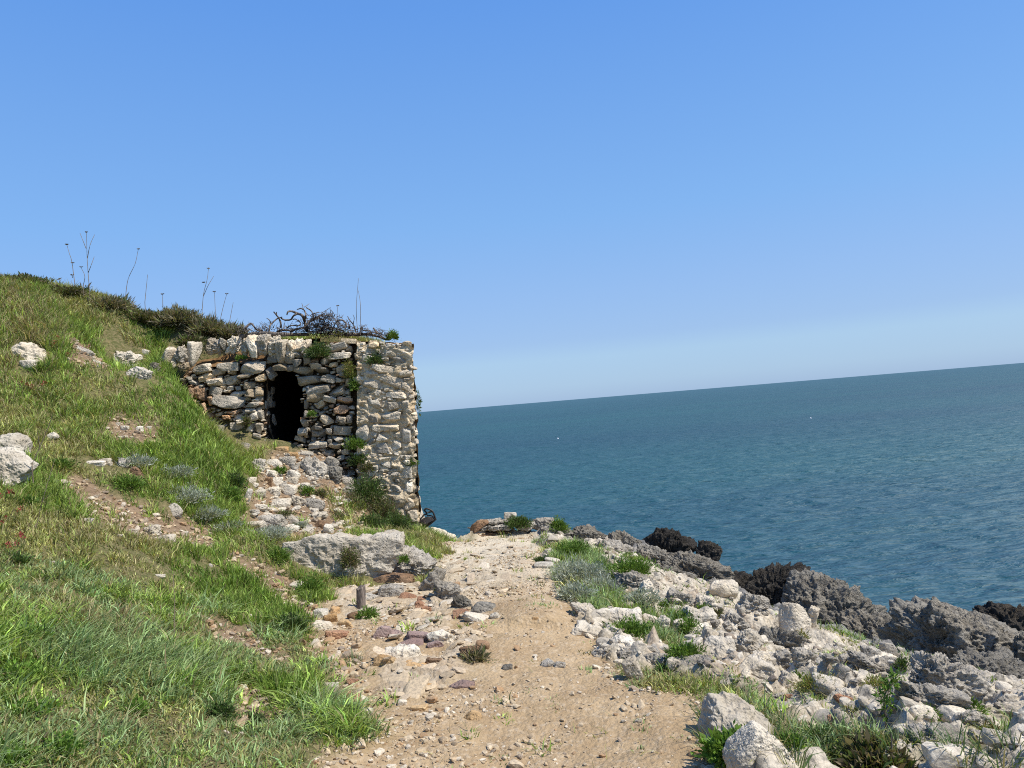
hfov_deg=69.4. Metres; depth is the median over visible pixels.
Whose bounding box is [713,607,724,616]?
green cushion
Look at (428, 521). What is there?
framed basket
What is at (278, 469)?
plant
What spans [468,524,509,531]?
limestone boulder
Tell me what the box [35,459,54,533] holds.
dry stalk
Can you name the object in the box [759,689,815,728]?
grass tuft
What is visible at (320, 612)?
limestone rock
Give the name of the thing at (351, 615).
brown stone
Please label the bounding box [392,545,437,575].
rock ledge
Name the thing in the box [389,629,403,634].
flat stone
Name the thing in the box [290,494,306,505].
limestone rock
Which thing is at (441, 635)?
limestone rock
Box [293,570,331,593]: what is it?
green tuft
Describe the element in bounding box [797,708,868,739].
grass tuft
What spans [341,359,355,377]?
hanging plant
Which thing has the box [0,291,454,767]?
hillside
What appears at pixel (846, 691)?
limestone rock
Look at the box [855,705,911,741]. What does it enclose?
grass tuft
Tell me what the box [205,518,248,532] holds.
grey shrub
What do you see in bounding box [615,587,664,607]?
grey shrub
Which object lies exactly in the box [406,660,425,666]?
ochre stone
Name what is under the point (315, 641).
rubble
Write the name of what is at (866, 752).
green cushion
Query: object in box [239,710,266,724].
green tuft
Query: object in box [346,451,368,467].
wall plant
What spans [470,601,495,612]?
grey boulder
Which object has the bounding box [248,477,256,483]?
limestone rock
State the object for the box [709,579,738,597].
limestone rock
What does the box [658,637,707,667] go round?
green cushion
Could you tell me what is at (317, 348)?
wall shrub
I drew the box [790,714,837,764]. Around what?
grass tuft
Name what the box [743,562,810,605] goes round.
dark rock
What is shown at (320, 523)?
brown stone
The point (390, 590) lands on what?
limestone boulder
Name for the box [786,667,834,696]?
green cushion
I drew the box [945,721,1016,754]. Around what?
grass tuft
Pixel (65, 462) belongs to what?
green tuft
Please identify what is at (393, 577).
brown stone
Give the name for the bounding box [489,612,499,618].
limestone rock
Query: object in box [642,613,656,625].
limestone rock
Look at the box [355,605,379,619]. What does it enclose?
shrub
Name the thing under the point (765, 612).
limestone rock
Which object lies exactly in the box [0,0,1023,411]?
sky
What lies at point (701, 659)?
limestone rock
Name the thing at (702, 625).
limestone rock
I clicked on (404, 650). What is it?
limestone rock
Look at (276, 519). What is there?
limestone boulder
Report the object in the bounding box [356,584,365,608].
wooden post
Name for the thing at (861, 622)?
grey boulder
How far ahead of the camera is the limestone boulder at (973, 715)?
3.21 m
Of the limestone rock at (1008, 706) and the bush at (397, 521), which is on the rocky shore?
the limestone rock at (1008, 706)
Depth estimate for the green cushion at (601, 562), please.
7.61 m
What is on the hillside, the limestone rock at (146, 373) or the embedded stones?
the limestone rock at (146, 373)
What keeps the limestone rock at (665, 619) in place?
on the rocky shore
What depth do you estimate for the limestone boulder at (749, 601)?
6.20 m
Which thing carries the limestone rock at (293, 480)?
on the hillside
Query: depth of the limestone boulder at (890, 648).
5.77 m
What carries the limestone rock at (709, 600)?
on the rocky shore
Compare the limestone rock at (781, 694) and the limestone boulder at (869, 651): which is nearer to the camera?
the limestone rock at (781, 694)
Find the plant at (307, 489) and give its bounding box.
[297,484,315,495]
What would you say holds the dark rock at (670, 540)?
in the sea
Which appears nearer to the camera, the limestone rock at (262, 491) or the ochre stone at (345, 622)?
the ochre stone at (345, 622)
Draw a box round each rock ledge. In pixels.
[282,529,404,577]
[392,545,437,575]
[479,530,510,536]
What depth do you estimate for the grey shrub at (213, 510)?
7.32 m
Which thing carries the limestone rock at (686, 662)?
on the rocky shore
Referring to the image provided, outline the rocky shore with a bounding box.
[420,508,1023,767]
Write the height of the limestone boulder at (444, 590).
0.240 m
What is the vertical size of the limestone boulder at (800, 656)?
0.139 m
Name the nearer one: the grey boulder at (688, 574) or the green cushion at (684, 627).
the green cushion at (684, 627)
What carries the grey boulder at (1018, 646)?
on the rocky shore
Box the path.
[311,530,714,767]
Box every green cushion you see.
[504,514,534,530]
[532,554,547,561]
[545,539,594,555]
[549,515,573,532]
[588,557,611,567]
[602,613,662,640]
[604,551,658,578]
[652,662,677,673]
[657,596,688,610]
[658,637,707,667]
[663,606,693,622]
[674,613,702,634]
[690,719,740,767]
[694,602,713,608]
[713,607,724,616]
[775,728,809,753]
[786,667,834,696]
[791,669,807,679]
[796,628,810,639]
[797,721,843,750]
[826,726,924,767]
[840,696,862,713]
[859,669,892,692]
[892,656,910,670]
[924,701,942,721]
[964,696,991,715]
[970,716,1002,729]
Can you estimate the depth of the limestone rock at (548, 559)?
7.63 m
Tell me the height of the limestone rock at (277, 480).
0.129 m
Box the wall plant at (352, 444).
[342,436,368,449]
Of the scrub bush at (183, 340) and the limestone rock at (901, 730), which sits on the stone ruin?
the scrub bush at (183, 340)
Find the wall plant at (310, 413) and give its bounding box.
[307,410,316,417]
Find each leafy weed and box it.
[0,650,48,683]
[0,738,41,767]
[2,689,61,721]
[4,614,57,643]
[35,723,97,762]
[79,653,104,668]
[116,694,162,718]
[185,661,212,679]
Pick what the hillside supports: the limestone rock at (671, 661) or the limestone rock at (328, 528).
the limestone rock at (328, 528)
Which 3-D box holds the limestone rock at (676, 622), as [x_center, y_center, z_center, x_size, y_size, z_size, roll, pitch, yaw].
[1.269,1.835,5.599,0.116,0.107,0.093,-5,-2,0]
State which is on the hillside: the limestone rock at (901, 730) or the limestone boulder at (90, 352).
the limestone boulder at (90, 352)
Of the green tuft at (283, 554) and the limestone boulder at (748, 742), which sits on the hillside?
the green tuft at (283, 554)
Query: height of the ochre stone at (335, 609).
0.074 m
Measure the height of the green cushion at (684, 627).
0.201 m
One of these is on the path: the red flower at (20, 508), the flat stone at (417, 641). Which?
the flat stone at (417, 641)
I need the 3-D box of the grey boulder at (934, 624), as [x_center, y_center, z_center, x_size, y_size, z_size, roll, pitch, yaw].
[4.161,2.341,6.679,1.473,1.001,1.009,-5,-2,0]
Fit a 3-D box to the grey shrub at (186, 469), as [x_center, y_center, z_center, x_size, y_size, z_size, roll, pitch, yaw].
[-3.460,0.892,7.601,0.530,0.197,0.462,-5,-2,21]
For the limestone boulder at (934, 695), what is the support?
on the rocky shore
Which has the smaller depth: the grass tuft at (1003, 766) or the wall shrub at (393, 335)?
the grass tuft at (1003, 766)
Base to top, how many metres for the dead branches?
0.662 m
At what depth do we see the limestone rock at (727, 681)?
4.12 m
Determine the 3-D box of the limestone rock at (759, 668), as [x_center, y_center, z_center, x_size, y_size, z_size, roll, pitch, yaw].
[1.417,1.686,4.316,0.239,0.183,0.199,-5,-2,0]
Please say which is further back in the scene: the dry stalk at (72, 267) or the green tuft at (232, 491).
the dry stalk at (72, 267)
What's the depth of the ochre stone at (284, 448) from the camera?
9.85 m
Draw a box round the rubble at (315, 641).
[58,339,386,727]
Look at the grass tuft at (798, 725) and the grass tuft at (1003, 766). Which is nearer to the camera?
the grass tuft at (1003, 766)
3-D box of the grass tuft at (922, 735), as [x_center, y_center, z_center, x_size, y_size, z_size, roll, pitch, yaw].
[1.682,1.454,3.124,0.308,0.194,0.313,-5,-2,7]
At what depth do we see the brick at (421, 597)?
6.32 m
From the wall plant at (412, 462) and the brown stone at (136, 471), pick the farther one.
the wall plant at (412, 462)
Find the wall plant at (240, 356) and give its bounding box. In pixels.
[235,353,248,360]
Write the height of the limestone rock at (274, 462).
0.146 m
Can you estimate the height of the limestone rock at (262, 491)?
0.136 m
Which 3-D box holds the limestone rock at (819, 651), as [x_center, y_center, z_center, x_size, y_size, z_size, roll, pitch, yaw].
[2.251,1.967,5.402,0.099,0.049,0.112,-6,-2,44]
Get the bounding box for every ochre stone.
[275,446,288,451]
[288,452,298,457]
[323,613,337,621]
[330,606,340,613]
[337,618,353,627]
[373,654,395,665]
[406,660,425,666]
[406,704,427,710]
[464,710,481,719]
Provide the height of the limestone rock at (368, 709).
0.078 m
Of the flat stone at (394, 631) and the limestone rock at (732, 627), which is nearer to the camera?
the flat stone at (394, 631)
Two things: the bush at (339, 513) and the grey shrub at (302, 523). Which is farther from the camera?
the bush at (339, 513)
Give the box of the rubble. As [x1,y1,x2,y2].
[505,530,1023,767]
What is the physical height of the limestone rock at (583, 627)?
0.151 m
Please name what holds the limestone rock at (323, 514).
on the hillside
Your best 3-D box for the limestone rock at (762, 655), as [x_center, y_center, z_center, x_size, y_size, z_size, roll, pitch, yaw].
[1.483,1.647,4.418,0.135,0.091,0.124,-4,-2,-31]
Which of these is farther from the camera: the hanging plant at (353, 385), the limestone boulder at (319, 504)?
the hanging plant at (353, 385)
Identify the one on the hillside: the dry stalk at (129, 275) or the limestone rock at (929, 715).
the dry stalk at (129, 275)
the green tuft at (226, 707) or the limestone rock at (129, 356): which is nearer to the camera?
the green tuft at (226, 707)
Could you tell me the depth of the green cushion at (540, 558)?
7.69 m
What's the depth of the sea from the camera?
39.78 m
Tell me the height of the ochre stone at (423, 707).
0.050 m
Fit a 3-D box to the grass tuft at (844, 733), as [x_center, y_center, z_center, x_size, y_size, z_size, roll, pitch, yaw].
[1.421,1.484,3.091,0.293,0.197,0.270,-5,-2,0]
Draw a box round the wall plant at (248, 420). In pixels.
[239,415,253,425]
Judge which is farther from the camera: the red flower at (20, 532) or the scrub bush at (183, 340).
the scrub bush at (183, 340)
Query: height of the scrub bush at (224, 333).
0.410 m
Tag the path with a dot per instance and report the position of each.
(657, 740)
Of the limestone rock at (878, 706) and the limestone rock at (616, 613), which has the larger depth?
the limestone rock at (616, 613)
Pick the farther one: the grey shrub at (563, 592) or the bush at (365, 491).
the bush at (365, 491)
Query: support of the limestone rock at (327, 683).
on the hillside
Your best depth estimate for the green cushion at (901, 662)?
4.75 m
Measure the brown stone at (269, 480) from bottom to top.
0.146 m
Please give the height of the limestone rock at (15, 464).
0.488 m
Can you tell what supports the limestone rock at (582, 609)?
on the rocky shore
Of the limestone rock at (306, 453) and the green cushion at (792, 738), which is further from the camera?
the limestone rock at (306, 453)
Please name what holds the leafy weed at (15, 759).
on the hillside
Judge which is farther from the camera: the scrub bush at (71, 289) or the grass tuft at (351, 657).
the scrub bush at (71, 289)
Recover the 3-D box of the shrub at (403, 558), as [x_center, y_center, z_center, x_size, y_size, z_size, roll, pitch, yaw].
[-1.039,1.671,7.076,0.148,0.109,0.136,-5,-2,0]
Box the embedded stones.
[330,534,561,699]
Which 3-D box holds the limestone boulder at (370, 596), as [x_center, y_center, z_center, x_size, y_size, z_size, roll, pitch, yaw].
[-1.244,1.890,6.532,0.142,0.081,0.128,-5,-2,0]
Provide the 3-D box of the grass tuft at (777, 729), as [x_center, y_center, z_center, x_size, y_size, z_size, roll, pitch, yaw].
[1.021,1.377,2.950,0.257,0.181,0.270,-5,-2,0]
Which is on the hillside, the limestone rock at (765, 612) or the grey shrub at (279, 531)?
the grey shrub at (279, 531)
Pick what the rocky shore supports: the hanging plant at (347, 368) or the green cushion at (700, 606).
the green cushion at (700, 606)
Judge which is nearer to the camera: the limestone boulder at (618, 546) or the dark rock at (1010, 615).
the dark rock at (1010, 615)
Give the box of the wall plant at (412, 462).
[402,457,419,466]
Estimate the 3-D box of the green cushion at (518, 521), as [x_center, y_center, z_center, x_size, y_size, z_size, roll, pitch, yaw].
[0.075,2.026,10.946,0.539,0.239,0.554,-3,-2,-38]
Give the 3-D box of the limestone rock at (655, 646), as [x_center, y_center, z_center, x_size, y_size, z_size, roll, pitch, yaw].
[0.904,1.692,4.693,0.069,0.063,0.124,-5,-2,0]
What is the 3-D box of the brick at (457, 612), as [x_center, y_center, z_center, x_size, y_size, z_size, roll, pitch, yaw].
[-0.392,1.769,5.673,0.128,0.070,0.117,-5,-2,0]
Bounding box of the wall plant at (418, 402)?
[416,388,422,415]
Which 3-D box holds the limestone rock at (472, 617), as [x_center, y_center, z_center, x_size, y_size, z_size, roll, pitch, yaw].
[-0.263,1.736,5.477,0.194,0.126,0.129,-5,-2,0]
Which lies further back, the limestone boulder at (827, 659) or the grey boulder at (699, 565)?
the grey boulder at (699, 565)
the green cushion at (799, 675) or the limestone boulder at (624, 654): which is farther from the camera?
the limestone boulder at (624, 654)
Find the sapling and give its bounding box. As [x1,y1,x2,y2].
[871,666,906,730]
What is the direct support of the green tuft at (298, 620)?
on the hillside
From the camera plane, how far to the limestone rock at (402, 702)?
3.99 m
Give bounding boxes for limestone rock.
[0,433,32,453]
[0,447,38,488]
[11,342,47,360]
[19,360,37,371]
[47,432,58,439]
[87,460,105,466]
[99,458,112,465]
[113,350,142,366]
[120,426,128,429]
[126,366,152,379]
[135,426,143,430]
[143,524,161,537]
[155,574,165,578]
[158,534,175,543]
[169,503,182,518]
[244,488,252,501]
[247,520,266,529]
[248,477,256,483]
[250,512,259,516]
[254,504,271,510]
[255,488,265,497]
[265,469,278,477]
[266,459,281,466]
[266,486,281,496]
[269,498,291,510]
[272,477,282,484]
[279,484,297,495]
[282,514,298,523]
[282,524,299,532]
[286,469,300,476]
[286,477,298,483]
[289,465,298,469]
[289,580,303,587]
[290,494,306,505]
[291,505,300,510]
[300,482,309,487]
[301,451,311,455]
[302,527,313,533]
[308,511,327,518]
[309,508,318,511]
[313,608,328,617]
[313,620,332,629]
[323,524,333,532]
[324,682,338,688]
[359,707,372,717]
[385,643,420,657]
[397,699,406,705]
[426,629,455,642]
[431,527,455,538]
[463,611,488,621]
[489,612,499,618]
[504,512,516,518]
[534,561,553,568]
[545,557,559,562]
[570,602,593,614]
[571,620,602,636]
[593,647,610,657]
[608,633,646,646]
[609,607,642,623]
[614,658,623,665]
[622,655,643,679]
[639,578,653,591]
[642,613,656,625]
[651,643,660,652]
[656,615,670,628]
[665,657,680,670]
[673,618,686,628]
[674,654,702,666]
[681,606,716,622]
[687,622,709,634]
[695,595,717,608]
[697,655,715,664]
[700,625,718,642]
[703,635,736,659]
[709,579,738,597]
[710,618,719,626]
[720,678,729,685]
[725,623,737,630]
[734,629,763,653]
[735,656,775,679]
[741,667,750,678]
[747,651,769,660]
[761,610,769,615]
[770,644,789,652]
[771,692,785,697]
[778,602,811,631]
[779,670,798,691]
[807,605,819,627]
[809,666,820,673]
[811,672,844,696]
[813,649,827,653]
[815,657,822,664]
[836,687,857,696]
[846,709,856,718]
[849,677,861,685]
[856,670,870,684]
[870,651,897,658]
[873,701,887,715]
[892,723,910,742]
[909,705,933,722]
[923,711,938,722]
[986,701,1023,717]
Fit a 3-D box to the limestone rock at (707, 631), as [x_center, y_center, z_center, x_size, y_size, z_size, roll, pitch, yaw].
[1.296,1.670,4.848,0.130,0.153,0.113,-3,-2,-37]
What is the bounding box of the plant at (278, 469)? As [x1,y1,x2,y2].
[270,465,289,473]
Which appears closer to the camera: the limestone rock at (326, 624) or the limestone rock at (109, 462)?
the limestone rock at (326, 624)
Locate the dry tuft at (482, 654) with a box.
[457,644,494,663]
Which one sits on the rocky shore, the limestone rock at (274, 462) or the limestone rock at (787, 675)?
the limestone rock at (787, 675)
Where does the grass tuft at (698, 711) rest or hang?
on the path
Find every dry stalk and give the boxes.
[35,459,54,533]
[65,244,75,293]
[80,231,94,295]
[125,248,139,306]
[173,573,174,637]
[202,268,213,317]
[356,278,360,340]
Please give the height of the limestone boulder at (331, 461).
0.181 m
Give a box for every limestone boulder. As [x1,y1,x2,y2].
[76,345,94,356]
[118,458,130,467]
[251,458,265,471]
[256,514,288,526]
[279,456,295,465]
[301,455,328,478]
[303,498,324,510]
[325,456,339,465]
[342,477,353,485]
[366,593,378,600]
[378,583,403,596]
[418,566,445,590]
[433,580,460,599]
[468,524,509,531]
[477,518,514,525]
[516,522,535,531]
[532,517,553,529]
[540,526,570,535]
[541,658,554,666]
[554,661,565,667]
[594,539,632,553]
[613,570,659,589]
[616,647,631,659]
[643,652,666,663]
[666,587,694,606]
[697,691,770,737]
[718,612,750,631]
[722,720,788,767]
[737,592,770,615]
[769,649,791,669]
[791,647,816,667]
[822,653,839,666]
[831,663,853,680]
[838,653,850,664]
[847,649,895,673]
[860,645,880,656]
[878,642,897,655]
[894,680,973,709]
[906,722,972,746]
[909,650,995,706]
[946,709,993,728]
[966,729,982,743]
[993,696,1017,708]
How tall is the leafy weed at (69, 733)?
0.121 m
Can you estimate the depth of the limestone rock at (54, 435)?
7.21 m
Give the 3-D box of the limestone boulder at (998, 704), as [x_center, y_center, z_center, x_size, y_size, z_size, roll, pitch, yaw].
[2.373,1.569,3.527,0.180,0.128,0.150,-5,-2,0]
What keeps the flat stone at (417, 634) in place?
on the path
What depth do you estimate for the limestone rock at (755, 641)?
4.69 m
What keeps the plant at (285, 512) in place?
on the hillside
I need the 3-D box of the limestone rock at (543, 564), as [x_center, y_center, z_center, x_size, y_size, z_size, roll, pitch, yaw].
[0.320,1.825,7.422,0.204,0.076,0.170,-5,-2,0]
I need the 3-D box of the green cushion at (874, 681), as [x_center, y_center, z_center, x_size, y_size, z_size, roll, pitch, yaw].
[1.917,1.553,3.863,0.244,0.119,0.211,-5,-2,0]
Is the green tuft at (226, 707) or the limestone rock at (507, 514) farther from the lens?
the limestone rock at (507, 514)
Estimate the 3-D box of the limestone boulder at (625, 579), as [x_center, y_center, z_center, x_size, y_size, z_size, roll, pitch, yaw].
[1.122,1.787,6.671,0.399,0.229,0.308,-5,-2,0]
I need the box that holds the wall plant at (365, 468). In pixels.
[358,460,373,472]
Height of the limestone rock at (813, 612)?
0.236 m
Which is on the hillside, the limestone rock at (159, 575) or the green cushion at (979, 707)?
the limestone rock at (159, 575)
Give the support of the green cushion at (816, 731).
on the rocky shore
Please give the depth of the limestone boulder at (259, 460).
9.31 m
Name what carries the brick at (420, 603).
on the path
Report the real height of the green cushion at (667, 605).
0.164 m
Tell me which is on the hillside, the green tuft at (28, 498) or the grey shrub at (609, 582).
the green tuft at (28, 498)
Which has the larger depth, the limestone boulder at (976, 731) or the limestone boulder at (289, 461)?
the limestone boulder at (289, 461)
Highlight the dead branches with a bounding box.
[228,304,389,339]
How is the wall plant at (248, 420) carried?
attached to the stone ruin
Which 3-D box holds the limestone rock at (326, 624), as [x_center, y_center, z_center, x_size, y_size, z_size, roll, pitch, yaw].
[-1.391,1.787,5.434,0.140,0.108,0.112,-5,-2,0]
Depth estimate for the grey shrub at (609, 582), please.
6.50 m
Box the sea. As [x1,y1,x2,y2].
[417,363,1023,611]
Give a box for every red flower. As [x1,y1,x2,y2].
[0,489,14,503]
[4,540,21,554]
[15,531,25,551]
[17,506,24,522]
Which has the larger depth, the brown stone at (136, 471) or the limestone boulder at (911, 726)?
the brown stone at (136, 471)
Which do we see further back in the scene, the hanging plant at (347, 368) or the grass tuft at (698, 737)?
the hanging plant at (347, 368)
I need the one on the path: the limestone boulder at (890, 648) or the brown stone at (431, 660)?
the brown stone at (431, 660)
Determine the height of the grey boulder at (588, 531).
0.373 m
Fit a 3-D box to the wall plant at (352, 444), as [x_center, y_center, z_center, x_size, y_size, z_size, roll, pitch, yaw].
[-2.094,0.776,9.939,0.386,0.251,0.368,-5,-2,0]
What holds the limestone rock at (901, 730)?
on the rocky shore
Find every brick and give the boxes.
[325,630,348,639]
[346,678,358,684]
[398,592,416,598]
[414,600,424,605]
[417,596,425,600]
[421,606,430,611]
[452,608,468,618]
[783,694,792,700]
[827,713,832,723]
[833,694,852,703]
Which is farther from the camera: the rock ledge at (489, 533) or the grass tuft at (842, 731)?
the rock ledge at (489, 533)
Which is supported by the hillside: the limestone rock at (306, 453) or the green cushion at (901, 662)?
the limestone rock at (306, 453)
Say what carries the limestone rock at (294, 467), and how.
on the hillside
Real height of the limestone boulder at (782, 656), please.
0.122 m
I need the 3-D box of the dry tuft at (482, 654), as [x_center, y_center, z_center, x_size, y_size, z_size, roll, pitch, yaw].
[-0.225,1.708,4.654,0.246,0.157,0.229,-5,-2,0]
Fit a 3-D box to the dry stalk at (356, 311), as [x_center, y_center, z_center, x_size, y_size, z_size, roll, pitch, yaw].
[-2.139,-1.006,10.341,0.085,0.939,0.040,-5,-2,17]
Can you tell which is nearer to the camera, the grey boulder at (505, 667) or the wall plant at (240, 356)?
the grey boulder at (505, 667)
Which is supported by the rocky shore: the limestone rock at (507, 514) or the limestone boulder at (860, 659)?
the limestone boulder at (860, 659)
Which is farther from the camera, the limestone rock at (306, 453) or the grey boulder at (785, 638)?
the limestone rock at (306, 453)
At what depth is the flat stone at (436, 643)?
4.91 m
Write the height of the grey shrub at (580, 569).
0.303 m
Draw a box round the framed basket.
[420,508,436,528]
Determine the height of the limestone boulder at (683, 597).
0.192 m
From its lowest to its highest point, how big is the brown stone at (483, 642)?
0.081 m
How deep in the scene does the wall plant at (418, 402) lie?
10.20 m
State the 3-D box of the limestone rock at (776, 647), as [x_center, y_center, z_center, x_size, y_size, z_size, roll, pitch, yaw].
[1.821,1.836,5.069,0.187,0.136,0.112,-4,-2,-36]
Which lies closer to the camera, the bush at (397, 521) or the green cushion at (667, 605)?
the green cushion at (667, 605)
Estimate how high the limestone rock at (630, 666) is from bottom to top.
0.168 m
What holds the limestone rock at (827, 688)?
on the rocky shore
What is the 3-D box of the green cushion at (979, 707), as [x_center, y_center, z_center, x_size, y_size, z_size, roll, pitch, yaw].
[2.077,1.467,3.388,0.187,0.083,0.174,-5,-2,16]
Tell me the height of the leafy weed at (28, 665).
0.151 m
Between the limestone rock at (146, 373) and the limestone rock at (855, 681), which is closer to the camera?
the limestone rock at (855, 681)
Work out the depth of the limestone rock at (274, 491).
9.00 m
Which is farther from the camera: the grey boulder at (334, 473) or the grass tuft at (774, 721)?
the grey boulder at (334, 473)
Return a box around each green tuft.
[4,550,35,566]
[11,493,42,505]
[18,361,52,371]
[47,454,83,469]
[105,471,152,490]
[205,692,239,722]
[220,482,245,500]
[225,469,247,488]
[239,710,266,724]
[263,544,293,562]
[272,607,314,636]
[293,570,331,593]
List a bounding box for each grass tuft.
[332,647,363,665]
[678,700,702,717]
[682,717,707,744]
[737,672,779,718]
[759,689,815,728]
[763,714,797,743]
[765,716,833,767]
[780,705,819,745]
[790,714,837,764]
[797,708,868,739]
[822,710,871,747]
[831,699,884,731]
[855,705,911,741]
[874,722,915,767]
[885,712,956,743]
[903,720,963,759]
[922,704,988,767]
[936,713,1001,767]
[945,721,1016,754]
[964,727,1023,767]
[974,708,1023,766]
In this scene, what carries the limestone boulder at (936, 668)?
on the rocky shore
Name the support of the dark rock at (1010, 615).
on the rocky shore
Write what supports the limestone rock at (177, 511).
on the hillside
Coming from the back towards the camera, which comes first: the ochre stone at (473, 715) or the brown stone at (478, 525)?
the brown stone at (478, 525)
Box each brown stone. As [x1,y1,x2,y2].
[130,466,143,475]
[265,477,272,486]
[314,520,329,528]
[347,611,359,619]
[373,572,414,583]
[425,657,441,663]
[459,645,478,660]
[470,519,488,532]
[476,640,489,648]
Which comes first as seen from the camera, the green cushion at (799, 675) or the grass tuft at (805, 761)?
the grass tuft at (805, 761)
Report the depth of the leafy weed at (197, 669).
3.77 m
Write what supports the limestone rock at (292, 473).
on the hillside
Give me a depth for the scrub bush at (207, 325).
10.45 m
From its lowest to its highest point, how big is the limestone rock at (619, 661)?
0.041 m
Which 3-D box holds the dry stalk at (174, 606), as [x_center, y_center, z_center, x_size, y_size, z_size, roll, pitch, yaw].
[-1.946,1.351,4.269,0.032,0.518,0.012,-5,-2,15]
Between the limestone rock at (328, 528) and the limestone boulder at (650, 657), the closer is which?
the limestone boulder at (650, 657)
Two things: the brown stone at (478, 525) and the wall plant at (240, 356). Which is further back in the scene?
the brown stone at (478, 525)
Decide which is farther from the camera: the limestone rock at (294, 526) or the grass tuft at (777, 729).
the limestone rock at (294, 526)
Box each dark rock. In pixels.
[642,527,696,552]
[696,540,722,560]
[733,570,751,587]
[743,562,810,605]
[972,601,1023,630]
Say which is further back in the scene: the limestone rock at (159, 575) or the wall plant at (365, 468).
the wall plant at (365, 468)
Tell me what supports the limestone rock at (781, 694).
on the rocky shore
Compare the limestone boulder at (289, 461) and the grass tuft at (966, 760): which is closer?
the grass tuft at (966, 760)
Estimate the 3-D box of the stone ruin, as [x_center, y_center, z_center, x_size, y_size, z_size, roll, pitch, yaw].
[-3.012,0.789,10.900,3.348,3.016,2.476,-4,-2,-8]
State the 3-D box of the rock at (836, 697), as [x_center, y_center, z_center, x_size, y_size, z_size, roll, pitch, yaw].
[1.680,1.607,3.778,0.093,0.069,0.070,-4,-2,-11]
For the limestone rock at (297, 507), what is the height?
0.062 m
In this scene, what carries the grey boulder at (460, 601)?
on the path
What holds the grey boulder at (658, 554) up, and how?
on the rocky shore
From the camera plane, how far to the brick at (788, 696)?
3.93 m
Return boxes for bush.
[0,271,60,284]
[46,283,94,296]
[77,292,140,311]
[118,308,162,323]
[142,301,205,329]
[170,330,207,347]
[176,312,236,336]
[204,318,251,340]
[330,509,354,519]
[340,488,368,513]
[343,471,387,507]
[356,509,390,527]
[363,492,401,519]
[381,507,415,530]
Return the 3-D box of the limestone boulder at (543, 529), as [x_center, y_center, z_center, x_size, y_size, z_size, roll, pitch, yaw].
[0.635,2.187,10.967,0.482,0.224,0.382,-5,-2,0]
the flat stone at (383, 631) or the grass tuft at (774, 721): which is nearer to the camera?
the grass tuft at (774, 721)
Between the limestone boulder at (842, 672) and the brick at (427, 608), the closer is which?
the limestone boulder at (842, 672)
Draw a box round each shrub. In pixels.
[114,451,159,467]
[160,461,197,477]
[165,481,214,503]
[192,501,230,520]
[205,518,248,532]
[246,523,295,539]
[289,521,309,528]
[300,337,333,358]
[336,543,362,570]
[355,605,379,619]
[361,351,385,365]
[382,328,399,340]
[396,554,410,562]
[540,552,613,583]
[552,580,597,602]
[582,571,628,593]
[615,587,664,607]
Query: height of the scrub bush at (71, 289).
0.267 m
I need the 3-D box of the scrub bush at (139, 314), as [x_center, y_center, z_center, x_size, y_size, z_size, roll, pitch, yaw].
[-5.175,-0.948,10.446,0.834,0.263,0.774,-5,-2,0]
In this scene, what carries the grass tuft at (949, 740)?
on the rocky shore
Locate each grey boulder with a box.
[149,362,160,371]
[327,466,342,484]
[450,594,472,608]
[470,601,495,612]
[502,664,512,670]
[570,524,607,539]
[607,530,641,545]
[636,543,670,564]
[654,563,696,578]
[662,549,734,580]
[707,577,718,584]
[758,626,804,657]
[780,568,887,624]
[836,608,891,639]
[876,595,1023,661]
[948,646,1023,678]
[1012,632,1023,661]
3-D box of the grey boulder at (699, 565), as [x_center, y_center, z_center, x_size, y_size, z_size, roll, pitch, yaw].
[2.416,2.502,9.828,1.000,0.575,0.643,-5,-2,0]
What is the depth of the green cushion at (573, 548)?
8.15 m
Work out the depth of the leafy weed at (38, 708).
2.88 m
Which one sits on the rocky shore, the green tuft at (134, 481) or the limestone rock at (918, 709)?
the limestone rock at (918, 709)
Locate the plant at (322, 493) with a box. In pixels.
[314,488,327,496]
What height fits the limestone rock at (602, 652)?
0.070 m
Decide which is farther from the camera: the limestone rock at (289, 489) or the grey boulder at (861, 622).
the limestone rock at (289, 489)
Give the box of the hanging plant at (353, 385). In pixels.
[347,372,360,391]
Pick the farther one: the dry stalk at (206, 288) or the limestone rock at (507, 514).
the limestone rock at (507, 514)
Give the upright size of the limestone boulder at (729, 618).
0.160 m
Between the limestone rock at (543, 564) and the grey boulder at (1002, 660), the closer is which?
the grey boulder at (1002, 660)
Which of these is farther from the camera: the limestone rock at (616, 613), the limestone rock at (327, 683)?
the limestone rock at (616, 613)
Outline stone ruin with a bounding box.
[161,333,420,527]
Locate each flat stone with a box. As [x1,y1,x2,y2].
[372,626,391,638]
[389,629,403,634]
[399,638,423,645]
[406,631,427,641]
[427,640,443,647]
[449,679,474,688]
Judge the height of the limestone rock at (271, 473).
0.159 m
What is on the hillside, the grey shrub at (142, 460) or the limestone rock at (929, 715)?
the grey shrub at (142, 460)
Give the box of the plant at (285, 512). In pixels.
[275,509,297,517]
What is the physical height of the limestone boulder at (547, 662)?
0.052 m
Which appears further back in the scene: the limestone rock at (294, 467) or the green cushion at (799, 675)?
the limestone rock at (294, 467)

